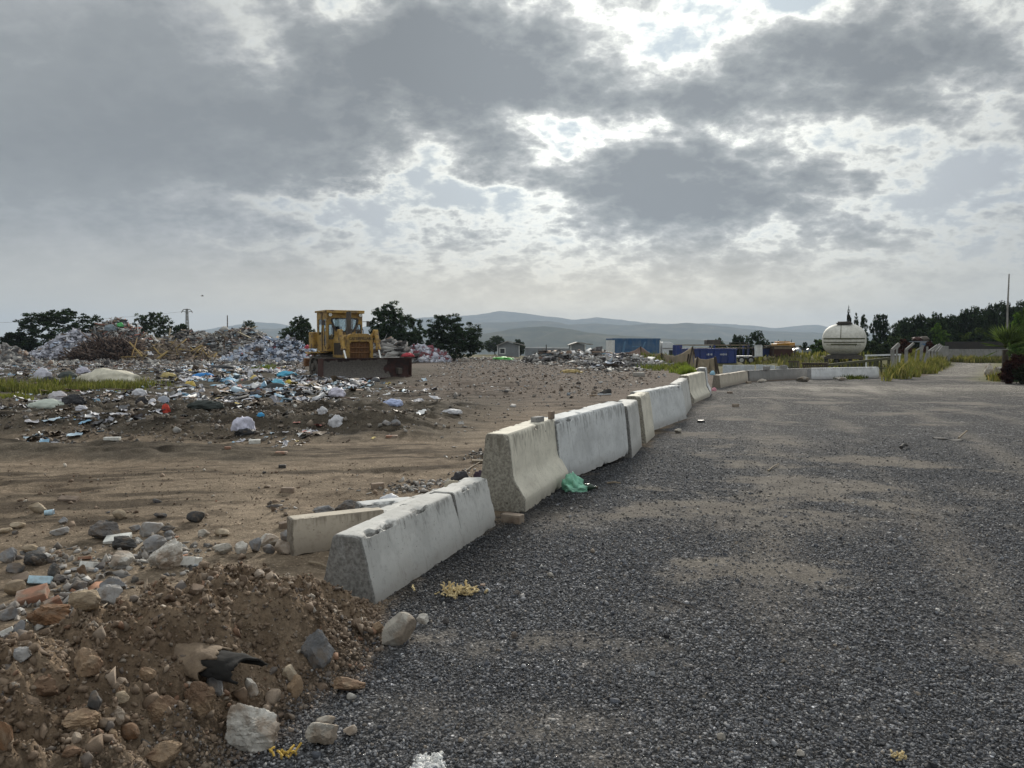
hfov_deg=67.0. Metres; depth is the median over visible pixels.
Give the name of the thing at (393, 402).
bag
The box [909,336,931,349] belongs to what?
scrap cart
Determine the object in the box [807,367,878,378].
concrete barrier
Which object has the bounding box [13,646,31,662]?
stone
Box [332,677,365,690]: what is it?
rock
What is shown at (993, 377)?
grass
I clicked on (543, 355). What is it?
rubbish heap
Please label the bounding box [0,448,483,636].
rubble
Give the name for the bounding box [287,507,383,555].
concrete slab
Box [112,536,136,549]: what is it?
boulder
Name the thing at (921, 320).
pine tree
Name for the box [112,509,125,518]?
stone
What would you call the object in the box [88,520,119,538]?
boulder
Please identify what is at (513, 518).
brick
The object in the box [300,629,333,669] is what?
boulder
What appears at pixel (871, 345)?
bush
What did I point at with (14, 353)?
rubbish heap
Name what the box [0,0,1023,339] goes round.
sky
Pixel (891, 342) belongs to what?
bush
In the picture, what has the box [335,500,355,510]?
stone
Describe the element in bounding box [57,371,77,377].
sack
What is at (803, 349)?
parked car
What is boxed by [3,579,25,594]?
stone
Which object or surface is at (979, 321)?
pine tree
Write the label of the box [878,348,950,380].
grass
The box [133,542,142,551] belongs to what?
stick
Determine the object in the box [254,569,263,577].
stone
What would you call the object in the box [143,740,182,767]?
boulder
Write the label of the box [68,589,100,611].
boulder
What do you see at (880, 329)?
conifer
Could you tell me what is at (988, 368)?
stone
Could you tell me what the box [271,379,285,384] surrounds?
sheet
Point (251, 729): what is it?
boulder
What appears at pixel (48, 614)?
boulder
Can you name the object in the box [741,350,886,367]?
grass
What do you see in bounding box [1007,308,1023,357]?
broadleaf tree
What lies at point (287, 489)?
brick
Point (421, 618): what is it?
stone
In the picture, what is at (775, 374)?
concrete barrier
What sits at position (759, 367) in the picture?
board
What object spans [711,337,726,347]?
bush
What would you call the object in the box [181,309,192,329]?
pylon
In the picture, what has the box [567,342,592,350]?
hut
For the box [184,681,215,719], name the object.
boulder
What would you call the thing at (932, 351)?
fence post
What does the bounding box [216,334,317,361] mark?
rubbish heap
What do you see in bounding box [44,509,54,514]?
cup
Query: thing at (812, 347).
bush
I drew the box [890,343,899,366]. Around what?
fence post
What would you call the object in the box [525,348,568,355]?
long shed
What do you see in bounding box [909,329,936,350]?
bush
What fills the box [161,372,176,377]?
cloth
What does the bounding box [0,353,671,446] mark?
debris
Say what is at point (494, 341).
pine tree
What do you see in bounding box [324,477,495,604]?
concrete barrier
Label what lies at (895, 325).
pine tree
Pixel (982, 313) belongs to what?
pine tree
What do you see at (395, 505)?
concrete slab
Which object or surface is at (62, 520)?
stone
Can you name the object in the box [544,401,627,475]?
concrete barrier
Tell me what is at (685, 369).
grass
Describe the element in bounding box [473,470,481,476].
bag
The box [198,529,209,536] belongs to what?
stone
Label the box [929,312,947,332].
pine tree
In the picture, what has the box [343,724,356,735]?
stone
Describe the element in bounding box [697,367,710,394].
concrete barrier
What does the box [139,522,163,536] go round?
stone
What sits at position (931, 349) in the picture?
fence post
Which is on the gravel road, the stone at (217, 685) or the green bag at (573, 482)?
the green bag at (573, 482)
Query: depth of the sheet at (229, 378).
33.28 m
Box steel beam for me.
[801,363,828,367]
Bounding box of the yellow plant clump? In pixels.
[411,580,488,598]
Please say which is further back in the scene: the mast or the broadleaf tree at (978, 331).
the broadleaf tree at (978, 331)
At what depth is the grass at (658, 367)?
52.92 m
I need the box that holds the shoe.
[597,389,611,394]
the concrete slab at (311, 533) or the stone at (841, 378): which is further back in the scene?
the stone at (841, 378)
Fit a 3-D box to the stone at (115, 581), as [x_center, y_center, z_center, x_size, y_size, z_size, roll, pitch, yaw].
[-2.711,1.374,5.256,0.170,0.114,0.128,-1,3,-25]
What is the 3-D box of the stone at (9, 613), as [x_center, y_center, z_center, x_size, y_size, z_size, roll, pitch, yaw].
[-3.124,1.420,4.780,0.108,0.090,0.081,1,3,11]
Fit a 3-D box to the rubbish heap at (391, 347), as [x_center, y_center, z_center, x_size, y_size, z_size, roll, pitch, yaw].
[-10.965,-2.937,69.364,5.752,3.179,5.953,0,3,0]
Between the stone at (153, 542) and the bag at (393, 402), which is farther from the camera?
the bag at (393, 402)
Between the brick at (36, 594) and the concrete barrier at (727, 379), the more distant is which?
the concrete barrier at (727, 379)
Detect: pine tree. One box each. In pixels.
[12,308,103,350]
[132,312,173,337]
[242,320,254,327]
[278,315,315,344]
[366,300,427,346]
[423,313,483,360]
[483,335,504,354]
[727,334,750,360]
[744,330,773,358]
[888,320,900,337]
[894,317,917,336]
[914,313,929,331]
[923,317,933,327]
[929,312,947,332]
[943,314,959,334]
[955,315,966,333]
[959,308,976,333]
[966,306,986,333]
[972,306,987,331]
[986,303,998,333]
[993,300,1012,330]
[997,303,1015,330]
[1011,299,1023,330]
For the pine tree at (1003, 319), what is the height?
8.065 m
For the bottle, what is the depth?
8.95 m
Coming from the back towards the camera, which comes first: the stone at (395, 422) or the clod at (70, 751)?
the stone at (395, 422)
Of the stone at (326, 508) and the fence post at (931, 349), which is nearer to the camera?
the stone at (326, 508)
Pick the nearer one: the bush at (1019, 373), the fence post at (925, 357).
the bush at (1019, 373)
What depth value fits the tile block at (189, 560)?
5.92 m
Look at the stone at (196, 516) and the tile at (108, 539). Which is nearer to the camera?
the tile at (108, 539)
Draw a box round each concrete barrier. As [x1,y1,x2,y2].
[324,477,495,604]
[481,418,568,511]
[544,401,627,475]
[618,399,641,457]
[626,392,654,443]
[630,385,686,429]
[669,378,691,414]
[679,372,709,403]
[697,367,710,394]
[712,371,747,387]
[744,368,806,380]
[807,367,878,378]
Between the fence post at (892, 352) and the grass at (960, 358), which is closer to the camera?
the fence post at (892, 352)
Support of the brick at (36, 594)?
on the ground at (424, 448)
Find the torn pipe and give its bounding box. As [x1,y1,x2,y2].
[174,642,267,684]
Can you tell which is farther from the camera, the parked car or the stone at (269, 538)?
the parked car
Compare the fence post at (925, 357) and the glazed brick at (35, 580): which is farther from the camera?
the fence post at (925, 357)
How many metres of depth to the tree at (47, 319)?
90.95 m
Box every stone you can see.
[0,527,11,533]
[0,547,16,562]
[0,606,18,620]
[0,721,12,750]
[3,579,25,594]
[6,563,25,572]
[9,522,25,528]
[13,620,25,631]
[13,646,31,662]
[22,544,37,551]
[23,550,47,565]
[28,502,46,513]
[33,675,58,696]
[47,563,59,576]
[49,527,69,535]
[52,574,69,581]
[58,517,67,523]
[69,580,87,589]
[87,690,101,710]
[97,584,122,604]
[99,578,126,589]
[108,728,116,738]
[109,550,134,567]
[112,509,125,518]
[113,706,124,724]
[115,691,129,703]
[121,722,139,739]
[129,525,140,531]
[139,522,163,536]
[143,534,166,552]
[153,513,166,517]
[161,525,174,531]
[164,530,174,536]
[186,511,204,522]
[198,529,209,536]
[206,677,222,695]
[212,543,231,553]
[214,529,229,536]
[234,541,247,553]
[245,678,258,696]
[249,537,260,551]
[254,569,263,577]
[261,533,278,545]
[262,544,275,553]
[274,539,289,553]
[280,530,286,541]
[312,505,334,512]
[316,715,335,723]
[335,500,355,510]
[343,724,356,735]
[372,621,382,632]
[382,420,390,425]
[391,419,400,425]
[416,613,428,624]
[511,631,517,638]
[717,733,724,740]
[795,376,809,381]
[835,377,846,380]
[984,363,992,375]
[994,366,1001,374]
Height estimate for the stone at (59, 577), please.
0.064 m
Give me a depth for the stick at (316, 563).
5.91 m
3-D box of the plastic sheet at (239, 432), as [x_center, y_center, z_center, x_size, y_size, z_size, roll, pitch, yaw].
[-4.812,0.860,14.016,0.438,0.126,0.268,-1,3,-11]
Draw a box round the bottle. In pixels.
[583,483,597,489]
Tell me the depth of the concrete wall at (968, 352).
72.55 m
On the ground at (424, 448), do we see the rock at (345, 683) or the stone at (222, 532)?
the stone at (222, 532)
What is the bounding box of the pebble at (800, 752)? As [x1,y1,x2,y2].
[797,749,804,756]
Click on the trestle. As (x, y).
(766, 350)
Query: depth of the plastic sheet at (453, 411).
17.21 m
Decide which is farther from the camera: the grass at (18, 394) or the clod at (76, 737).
the grass at (18, 394)
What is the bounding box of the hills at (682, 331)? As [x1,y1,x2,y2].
[255,321,885,344]
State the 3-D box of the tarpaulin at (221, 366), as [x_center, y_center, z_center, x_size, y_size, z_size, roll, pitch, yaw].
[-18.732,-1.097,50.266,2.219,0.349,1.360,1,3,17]
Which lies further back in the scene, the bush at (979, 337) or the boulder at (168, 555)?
the bush at (979, 337)
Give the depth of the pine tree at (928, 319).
89.83 m
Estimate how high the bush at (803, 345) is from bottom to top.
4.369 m
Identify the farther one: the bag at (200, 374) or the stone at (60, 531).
the bag at (200, 374)
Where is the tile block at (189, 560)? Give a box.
[180,556,201,565]
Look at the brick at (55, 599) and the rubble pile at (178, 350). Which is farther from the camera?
the rubble pile at (178, 350)
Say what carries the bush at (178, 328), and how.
on the ground at (424, 448)
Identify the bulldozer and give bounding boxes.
[303,310,411,379]
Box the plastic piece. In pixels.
[278,464,285,467]
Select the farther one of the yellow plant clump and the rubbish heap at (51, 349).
the rubbish heap at (51, 349)
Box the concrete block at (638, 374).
[633,372,644,376]
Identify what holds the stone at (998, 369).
on the ground at (424, 448)
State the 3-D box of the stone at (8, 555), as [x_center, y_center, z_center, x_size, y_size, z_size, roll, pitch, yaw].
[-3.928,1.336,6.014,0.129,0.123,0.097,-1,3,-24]
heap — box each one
[0,342,38,361]
[28,327,95,359]
[52,331,147,360]
[86,316,163,349]
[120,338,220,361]
[155,325,278,356]
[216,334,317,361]
[373,336,420,362]
[409,343,451,361]
[522,346,612,362]
[574,352,673,367]
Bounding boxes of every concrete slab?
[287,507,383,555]
[355,497,409,508]
[381,488,439,512]
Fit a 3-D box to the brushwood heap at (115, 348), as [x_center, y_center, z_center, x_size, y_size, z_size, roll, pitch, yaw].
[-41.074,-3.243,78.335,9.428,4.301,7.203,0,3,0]
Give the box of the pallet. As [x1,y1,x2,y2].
[788,360,798,368]
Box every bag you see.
[33,368,51,378]
[75,367,90,373]
[131,389,146,394]
[135,396,147,403]
[184,381,195,385]
[192,373,213,377]
[231,416,255,430]
[277,371,296,376]
[318,406,327,414]
[328,387,345,396]
[328,415,343,427]
[380,493,398,498]
[383,399,402,405]
[401,352,413,356]
[450,471,469,480]
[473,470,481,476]
[561,471,587,491]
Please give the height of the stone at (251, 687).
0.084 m
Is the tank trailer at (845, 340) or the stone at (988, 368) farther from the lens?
the tank trailer at (845, 340)
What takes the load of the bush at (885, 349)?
on the ground at (424, 448)
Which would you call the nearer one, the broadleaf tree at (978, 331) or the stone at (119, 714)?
the stone at (119, 714)
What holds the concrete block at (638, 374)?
on the ground at (424, 448)
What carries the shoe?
on the ground at (424, 448)
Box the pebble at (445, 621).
[442,617,448,624]
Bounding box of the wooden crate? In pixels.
[764,345,800,356]
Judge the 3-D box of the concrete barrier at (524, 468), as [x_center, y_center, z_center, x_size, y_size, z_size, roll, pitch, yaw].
[0.130,0.856,8.721,0.604,0.790,1.793,1,3,19]
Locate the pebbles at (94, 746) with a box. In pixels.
[0,461,442,767]
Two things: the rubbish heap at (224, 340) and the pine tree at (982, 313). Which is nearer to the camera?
the rubbish heap at (224, 340)
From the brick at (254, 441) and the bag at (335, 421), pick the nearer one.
the brick at (254, 441)
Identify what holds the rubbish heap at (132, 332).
on the ground at (424, 448)
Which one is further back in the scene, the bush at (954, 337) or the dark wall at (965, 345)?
the bush at (954, 337)
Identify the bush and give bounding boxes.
[0,332,38,351]
[171,323,187,335]
[513,339,524,355]
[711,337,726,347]
[798,342,808,347]
[808,339,821,351]
[812,345,825,353]
[857,340,885,357]
[870,343,889,357]
[880,336,902,356]
[885,333,903,341]
[895,338,911,356]
[903,332,916,349]
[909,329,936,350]
[923,340,933,353]
[945,329,960,341]
[967,333,990,341]
[986,330,996,341]
[997,353,1023,383]
[1012,363,1023,383]
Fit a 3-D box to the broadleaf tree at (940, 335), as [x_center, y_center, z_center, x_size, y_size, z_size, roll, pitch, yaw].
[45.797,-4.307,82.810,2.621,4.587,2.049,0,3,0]
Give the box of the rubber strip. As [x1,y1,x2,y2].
[932,437,962,440]
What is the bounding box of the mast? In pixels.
[1006,274,1009,349]
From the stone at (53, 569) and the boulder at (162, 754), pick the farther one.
the stone at (53, 569)
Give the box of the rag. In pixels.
[162,403,170,412]
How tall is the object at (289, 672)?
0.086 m
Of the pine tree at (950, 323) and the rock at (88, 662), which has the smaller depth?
the rock at (88, 662)
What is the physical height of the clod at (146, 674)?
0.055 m
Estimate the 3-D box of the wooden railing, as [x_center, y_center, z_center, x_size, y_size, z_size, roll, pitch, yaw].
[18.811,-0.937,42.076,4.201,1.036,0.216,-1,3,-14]
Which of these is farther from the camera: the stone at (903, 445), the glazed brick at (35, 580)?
the stone at (903, 445)
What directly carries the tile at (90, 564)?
on the ground at (424, 448)
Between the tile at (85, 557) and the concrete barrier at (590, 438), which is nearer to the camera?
the tile at (85, 557)
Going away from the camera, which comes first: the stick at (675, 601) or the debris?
the stick at (675, 601)
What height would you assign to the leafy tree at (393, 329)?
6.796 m
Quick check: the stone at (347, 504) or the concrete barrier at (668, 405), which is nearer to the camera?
the stone at (347, 504)
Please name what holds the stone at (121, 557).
on the ground at (424, 448)
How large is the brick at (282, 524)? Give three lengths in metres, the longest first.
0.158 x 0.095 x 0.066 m
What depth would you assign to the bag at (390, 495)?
8.38 m
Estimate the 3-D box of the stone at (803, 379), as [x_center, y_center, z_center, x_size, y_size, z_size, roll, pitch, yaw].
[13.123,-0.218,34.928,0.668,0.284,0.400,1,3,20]
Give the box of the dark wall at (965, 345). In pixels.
[945,342,1010,348]
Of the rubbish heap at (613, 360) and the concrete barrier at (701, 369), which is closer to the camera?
the concrete barrier at (701, 369)
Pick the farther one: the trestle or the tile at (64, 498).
the trestle
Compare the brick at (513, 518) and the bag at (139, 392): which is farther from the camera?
the bag at (139, 392)
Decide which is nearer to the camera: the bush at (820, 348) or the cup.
the cup
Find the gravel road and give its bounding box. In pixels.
[128,362,1023,767]
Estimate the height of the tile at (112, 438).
0.056 m
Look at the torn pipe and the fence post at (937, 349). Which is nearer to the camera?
the torn pipe
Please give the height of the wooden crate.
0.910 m
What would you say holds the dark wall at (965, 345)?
on the ground at (424, 448)
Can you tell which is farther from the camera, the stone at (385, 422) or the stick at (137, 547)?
the stone at (385, 422)
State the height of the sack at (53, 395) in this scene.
0.270 m
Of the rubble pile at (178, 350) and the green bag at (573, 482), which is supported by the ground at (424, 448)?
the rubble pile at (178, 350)
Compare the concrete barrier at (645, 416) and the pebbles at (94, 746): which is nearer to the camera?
the pebbles at (94, 746)
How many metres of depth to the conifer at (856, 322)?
89.66 m
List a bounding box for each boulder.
[26,603,70,625]
[61,708,100,730]
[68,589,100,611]
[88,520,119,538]
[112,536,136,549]
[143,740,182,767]
[146,539,182,569]
[147,695,177,723]
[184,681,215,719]
[225,703,280,752]
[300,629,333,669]
[305,722,337,744]
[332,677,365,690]
[382,612,416,645]
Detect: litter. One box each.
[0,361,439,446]
[0,361,456,446]
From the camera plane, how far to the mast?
69.67 m
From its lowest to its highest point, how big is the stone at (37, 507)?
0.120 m
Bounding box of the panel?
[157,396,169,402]
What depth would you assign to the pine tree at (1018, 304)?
97.22 m
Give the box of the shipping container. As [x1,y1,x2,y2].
[681,348,736,362]
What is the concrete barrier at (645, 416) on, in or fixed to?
on the ground at (424, 448)
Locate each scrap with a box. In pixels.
[75,405,86,410]
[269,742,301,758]
[890,749,906,760]
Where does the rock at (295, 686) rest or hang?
on the ground at (424, 448)
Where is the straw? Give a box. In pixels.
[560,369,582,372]
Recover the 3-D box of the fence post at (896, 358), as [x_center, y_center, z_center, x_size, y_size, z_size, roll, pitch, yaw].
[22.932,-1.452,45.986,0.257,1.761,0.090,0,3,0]
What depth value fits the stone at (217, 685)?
3.33 m
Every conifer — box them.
[854,312,858,324]
[860,315,869,340]
[869,314,891,343]
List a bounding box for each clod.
[61,745,81,757]
[71,732,81,743]
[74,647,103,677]
[77,565,86,574]
[139,667,155,681]
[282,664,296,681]
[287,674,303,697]
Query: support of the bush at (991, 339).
on the ground at (424, 448)
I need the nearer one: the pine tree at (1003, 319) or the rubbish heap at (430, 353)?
the rubbish heap at (430, 353)
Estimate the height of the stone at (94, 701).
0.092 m
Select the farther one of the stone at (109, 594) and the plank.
the plank
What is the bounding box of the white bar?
[865,354,900,366]
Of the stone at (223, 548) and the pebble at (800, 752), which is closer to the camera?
the pebble at (800, 752)
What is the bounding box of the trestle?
[747,346,797,356]
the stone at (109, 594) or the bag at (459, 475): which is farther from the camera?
the bag at (459, 475)
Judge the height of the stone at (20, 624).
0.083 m
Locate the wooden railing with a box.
[825,357,890,374]
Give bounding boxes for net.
[493,356,513,359]
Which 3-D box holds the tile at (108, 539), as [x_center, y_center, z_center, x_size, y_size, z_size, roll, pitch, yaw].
[-3.390,1.335,6.648,0.205,0.048,0.145,-6,14,-14]
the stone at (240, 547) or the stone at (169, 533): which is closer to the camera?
the stone at (240, 547)
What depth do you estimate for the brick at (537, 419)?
9.01 m
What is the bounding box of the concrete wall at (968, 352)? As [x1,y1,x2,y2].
[948,349,1011,359]
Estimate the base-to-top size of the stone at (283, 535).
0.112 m
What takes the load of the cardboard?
on the ground at (424, 448)
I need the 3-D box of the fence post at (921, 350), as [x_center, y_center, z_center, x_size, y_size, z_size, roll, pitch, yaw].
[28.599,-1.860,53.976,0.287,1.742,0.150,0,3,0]
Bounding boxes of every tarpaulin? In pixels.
[186,400,224,408]
[210,364,237,368]
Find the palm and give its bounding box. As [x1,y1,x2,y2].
[982,321,1023,381]
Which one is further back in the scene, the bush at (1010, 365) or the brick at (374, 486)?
the bush at (1010, 365)
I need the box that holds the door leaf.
[754,345,762,356]
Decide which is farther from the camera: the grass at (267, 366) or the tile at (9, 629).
the grass at (267, 366)
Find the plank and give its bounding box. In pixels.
[471,460,482,462]
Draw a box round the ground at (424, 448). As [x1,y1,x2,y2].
[0,354,1001,767]
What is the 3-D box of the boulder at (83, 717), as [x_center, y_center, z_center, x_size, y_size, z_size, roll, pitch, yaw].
[-1.545,1.210,2.775,0.126,0.081,0.078,-2,4,-33]
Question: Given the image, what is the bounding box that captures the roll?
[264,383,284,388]
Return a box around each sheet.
[27,399,64,408]
[61,394,86,404]
[76,368,142,383]
[104,324,116,330]
[220,377,236,381]
[234,428,257,435]
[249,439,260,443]
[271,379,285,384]
[442,409,461,413]
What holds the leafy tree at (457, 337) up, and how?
on the ground at (424, 448)
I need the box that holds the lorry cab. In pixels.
[660,342,672,355]
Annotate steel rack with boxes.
[673,340,749,357]
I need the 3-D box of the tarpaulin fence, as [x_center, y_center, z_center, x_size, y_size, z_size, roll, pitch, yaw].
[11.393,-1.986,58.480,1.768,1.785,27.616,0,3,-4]
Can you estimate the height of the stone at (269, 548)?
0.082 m
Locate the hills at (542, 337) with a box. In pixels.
[316,326,817,355]
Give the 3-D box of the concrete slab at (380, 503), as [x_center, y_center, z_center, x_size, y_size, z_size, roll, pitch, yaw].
[-1.178,1.225,7.589,0.671,0.170,0.262,-1,3,-27]
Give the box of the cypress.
[847,306,851,320]
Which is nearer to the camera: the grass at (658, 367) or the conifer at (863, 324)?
the grass at (658, 367)
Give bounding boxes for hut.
[496,341,524,356]
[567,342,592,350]
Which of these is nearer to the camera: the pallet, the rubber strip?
the rubber strip
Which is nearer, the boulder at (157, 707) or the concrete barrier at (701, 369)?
the boulder at (157, 707)
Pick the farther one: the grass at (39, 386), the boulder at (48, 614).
the grass at (39, 386)
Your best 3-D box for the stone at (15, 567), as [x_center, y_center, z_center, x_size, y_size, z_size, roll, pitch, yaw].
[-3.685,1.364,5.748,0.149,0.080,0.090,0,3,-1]
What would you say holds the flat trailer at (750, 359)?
on the ground at (424, 448)
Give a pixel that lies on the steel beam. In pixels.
(814, 365)
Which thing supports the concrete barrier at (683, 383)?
on the ground at (424, 448)
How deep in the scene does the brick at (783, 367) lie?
37.59 m
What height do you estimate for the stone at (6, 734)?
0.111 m
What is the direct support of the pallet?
on the ground at (424, 448)
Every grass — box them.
[0,374,173,394]
[0,390,36,400]
[251,363,282,368]
[632,351,691,370]
[669,362,697,374]
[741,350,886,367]
[833,374,868,379]
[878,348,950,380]
[949,353,1010,362]
[984,365,1001,381]
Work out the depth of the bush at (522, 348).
169.40 m
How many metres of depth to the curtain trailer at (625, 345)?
92.43 m
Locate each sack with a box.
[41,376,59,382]
[48,391,66,398]
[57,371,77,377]
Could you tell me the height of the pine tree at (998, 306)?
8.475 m
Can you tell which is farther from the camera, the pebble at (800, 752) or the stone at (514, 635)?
the stone at (514, 635)
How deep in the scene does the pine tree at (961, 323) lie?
91.99 m
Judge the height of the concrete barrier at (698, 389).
0.820 m
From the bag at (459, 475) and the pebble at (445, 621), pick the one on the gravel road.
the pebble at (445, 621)
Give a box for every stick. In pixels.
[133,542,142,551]
[308,561,326,566]
[658,595,693,607]
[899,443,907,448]
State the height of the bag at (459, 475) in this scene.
0.179 m
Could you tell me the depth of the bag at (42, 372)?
36.66 m
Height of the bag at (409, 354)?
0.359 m
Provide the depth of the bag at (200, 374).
38.60 m
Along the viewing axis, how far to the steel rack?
71.88 m
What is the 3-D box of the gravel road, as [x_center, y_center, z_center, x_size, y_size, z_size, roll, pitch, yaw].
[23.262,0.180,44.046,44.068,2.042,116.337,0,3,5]
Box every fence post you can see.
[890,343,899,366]
[895,346,899,364]
[904,342,914,363]
[919,345,923,361]
[924,347,927,362]
[927,344,937,358]
[931,344,940,356]
[934,345,941,356]
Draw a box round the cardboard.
[443,480,457,486]
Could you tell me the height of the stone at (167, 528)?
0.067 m
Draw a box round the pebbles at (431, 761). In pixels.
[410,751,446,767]
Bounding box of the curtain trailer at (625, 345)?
[606,338,659,353]
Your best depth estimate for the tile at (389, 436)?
13.86 m
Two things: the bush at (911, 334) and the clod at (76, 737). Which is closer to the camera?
the clod at (76, 737)
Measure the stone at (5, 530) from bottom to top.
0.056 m
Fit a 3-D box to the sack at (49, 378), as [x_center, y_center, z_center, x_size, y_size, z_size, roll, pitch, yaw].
[-19.542,-0.166,32.705,0.835,0.342,0.485,0,3,-6]
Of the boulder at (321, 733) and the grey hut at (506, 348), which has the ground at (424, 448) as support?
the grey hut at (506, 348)
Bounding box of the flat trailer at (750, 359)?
[730,342,756,363]
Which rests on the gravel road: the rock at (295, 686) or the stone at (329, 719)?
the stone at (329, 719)
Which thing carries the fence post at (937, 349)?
on the ground at (424, 448)
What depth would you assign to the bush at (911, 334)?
83.35 m
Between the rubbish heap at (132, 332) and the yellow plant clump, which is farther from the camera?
the rubbish heap at (132, 332)
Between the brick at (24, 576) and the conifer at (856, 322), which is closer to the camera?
the brick at (24, 576)
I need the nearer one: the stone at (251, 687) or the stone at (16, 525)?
the stone at (251, 687)
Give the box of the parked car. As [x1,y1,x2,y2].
[792,348,811,353]
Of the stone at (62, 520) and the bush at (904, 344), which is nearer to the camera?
the stone at (62, 520)
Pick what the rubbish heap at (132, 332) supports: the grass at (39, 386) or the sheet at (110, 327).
the sheet at (110, 327)
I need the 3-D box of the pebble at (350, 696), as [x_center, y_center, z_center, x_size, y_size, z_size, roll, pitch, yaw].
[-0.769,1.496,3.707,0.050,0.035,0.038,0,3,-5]
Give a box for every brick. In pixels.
[11,571,28,583]
[14,583,49,604]
[27,575,52,584]
[43,595,62,603]
[278,521,286,528]
[280,487,294,492]
[371,482,384,489]
[501,512,523,524]
[531,416,543,421]
[548,411,554,418]
[779,365,786,368]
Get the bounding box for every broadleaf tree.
[928,323,952,345]
[958,327,989,341]
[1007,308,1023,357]
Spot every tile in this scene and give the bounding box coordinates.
[0,626,12,634]
[57,495,78,501]
[78,556,91,559]
[79,561,98,567]
[103,437,120,440]
[103,532,131,543]
[275,451,287,453]
[386,435,397,437]
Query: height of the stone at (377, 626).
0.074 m
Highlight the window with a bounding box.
[499,348,504,353]
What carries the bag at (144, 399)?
on the ground at (424, 448)
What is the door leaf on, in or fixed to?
attached to the trestle
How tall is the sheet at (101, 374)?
0.700 m
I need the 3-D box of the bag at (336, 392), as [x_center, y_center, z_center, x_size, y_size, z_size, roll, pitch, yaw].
[-5.620,0.246,24.831,0.564,0.328,0.406,-1,3,-17]
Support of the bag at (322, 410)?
on the ground at (424, 448)
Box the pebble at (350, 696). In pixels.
[346,692,356,699]
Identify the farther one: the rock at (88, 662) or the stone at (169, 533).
the stone at (169, 533)
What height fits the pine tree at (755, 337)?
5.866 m
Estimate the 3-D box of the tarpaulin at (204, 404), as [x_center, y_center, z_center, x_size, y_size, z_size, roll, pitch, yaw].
[-6.614,0.432,16.679,0.819,0.185,0.387,0,3,6]
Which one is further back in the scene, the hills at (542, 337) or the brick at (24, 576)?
the hills at (542, 337)
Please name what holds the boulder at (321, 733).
on the gravel road
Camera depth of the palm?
34.18 m
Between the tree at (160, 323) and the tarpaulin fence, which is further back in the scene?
the tree at (160, 323)
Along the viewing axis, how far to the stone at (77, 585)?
5.31 m
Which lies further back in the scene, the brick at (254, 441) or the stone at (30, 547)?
the brick at (254, 441)
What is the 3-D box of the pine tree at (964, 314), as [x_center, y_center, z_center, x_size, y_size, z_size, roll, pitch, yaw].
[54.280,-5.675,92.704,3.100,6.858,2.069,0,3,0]
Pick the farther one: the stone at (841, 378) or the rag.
the stone at (841, 378)
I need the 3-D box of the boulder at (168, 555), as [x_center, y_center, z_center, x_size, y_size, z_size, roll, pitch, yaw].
[-2.636,1.305,5.886,0.253,0.239,0.180,-2,4,-37]
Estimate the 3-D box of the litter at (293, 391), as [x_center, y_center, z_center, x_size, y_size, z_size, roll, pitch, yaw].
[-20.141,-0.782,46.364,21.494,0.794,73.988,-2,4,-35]
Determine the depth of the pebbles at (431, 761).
3.14 m
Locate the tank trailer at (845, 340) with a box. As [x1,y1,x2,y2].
[822,321,866,364]
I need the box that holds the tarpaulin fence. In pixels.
[615,346,718,372]
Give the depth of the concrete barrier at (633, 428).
11.97 m
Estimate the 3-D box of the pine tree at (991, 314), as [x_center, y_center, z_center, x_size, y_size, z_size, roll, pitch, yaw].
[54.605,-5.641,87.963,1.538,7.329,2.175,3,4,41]
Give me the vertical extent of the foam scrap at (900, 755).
0.046 m
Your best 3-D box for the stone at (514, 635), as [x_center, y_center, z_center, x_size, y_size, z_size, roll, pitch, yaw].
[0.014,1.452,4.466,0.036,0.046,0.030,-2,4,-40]
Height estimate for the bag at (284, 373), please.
0.299 m
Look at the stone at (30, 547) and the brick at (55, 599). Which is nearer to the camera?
the brick at (55, 599)
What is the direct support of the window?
in the grey hut at (506, 348)
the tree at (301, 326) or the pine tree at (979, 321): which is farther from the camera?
the pine tree at (979, 321)
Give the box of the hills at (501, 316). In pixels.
[34,311,888,348]
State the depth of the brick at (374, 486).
9.00 m
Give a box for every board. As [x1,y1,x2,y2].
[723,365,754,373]
[756,365,774,369]
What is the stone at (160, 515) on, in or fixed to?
on the ground at (424, 448)
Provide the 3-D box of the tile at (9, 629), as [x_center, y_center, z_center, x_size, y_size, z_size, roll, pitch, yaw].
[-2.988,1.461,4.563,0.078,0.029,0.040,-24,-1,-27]
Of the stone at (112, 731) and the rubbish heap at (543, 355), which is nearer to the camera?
the stone at (112, 731)

